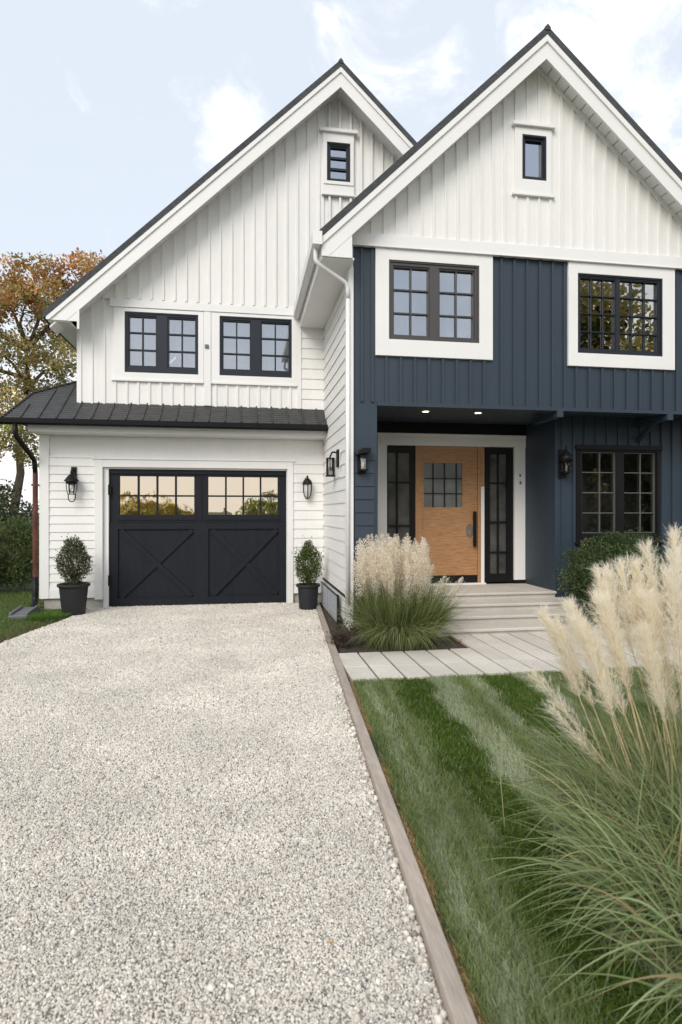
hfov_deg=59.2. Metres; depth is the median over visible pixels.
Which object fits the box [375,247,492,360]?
window
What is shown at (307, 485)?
wall lantern
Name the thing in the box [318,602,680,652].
planting bed
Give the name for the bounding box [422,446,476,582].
front door
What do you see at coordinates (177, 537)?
garage door
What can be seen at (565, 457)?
wall lantern
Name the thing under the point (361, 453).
wall lantern
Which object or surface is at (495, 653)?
path
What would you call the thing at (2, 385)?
tree
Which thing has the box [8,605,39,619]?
splash block
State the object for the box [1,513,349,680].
ground
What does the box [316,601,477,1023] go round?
kerb
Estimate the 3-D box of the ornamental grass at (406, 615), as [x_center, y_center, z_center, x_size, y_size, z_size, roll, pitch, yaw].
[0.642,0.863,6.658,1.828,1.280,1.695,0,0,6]
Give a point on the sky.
(111, 110)
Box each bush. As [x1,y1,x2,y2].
[0,515,38,590]
[552,527,667,620]
[642,536,680,613]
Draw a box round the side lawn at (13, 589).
[0,574,69,641]
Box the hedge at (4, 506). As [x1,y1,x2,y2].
[0,479,38,578]
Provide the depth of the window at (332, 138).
9.96 m
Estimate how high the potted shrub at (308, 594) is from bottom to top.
1.153 m
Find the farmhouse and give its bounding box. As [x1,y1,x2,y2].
[0,24,681,636]
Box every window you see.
[111,307,203,383]
[211,312,296,386]
[319,126,357,197]
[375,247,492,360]
[511,120,555,198]
[567,262,674,370]
[574,445,663,544]
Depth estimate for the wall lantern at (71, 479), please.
9.18 m
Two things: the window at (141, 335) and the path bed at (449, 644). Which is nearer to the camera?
the path bed at (449, 644)
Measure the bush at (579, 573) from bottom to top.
1.327 m
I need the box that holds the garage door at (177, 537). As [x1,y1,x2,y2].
[108,469,285,606]
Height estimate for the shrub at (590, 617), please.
0.381 m
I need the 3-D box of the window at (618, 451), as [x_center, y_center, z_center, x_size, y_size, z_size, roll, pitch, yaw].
[4.073,-0.253,8.824,1.410,1.445,0.120,0,0,-9]
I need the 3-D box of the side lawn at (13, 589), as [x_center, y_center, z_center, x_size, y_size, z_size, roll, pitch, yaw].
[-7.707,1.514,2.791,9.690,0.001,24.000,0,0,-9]
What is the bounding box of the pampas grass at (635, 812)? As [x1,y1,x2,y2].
[455,523,681,1023]
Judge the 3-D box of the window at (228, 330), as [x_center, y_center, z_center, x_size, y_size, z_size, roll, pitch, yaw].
[-1.420,-2.644,9.865,1.385,1.157,0.220,0,0,-9]
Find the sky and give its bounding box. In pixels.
[0,0,681,512]
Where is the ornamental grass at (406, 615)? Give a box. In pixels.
[317,532,477,660]
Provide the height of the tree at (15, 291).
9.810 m
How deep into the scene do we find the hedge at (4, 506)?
13.43 m
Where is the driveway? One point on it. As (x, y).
(229, 979)
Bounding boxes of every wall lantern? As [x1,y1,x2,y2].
[64,467,78,501]
[303,475,311,498]
[325,447,339,478]
[355,448,370,473]
[558,446,572,477]
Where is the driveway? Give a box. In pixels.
[0,608,448,1023]
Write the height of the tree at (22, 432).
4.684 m
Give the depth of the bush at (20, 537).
11.12 m
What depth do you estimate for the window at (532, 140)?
7.87 m
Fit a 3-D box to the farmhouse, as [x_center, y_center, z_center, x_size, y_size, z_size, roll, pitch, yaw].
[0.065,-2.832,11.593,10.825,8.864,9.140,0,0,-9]
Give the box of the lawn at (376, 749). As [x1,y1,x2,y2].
[354,671,681,1023]
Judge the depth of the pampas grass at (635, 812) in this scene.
2.51 m
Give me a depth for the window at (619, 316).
8.12 m
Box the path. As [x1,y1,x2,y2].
[338,628,681,681]
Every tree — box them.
[0,247,105,556]
[0,347,18,402]
[0,387,41,468]
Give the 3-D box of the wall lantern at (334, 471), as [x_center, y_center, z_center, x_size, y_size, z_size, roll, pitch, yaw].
[-0.122,-0.690,8.482,0.140,0.420,0.580,0,0,-9]
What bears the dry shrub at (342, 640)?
on the planting bed at (331, 621)
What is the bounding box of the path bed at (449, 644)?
[335,636,559,678]
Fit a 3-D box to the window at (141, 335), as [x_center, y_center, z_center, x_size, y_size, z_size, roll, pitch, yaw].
[-2.918,-2.643,9.621,1.410,1.155,0.222,0,0,-9]
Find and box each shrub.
[49,533,92,615]
[291,534,324,609]
[324,618,359,648]
[555,604,601,628]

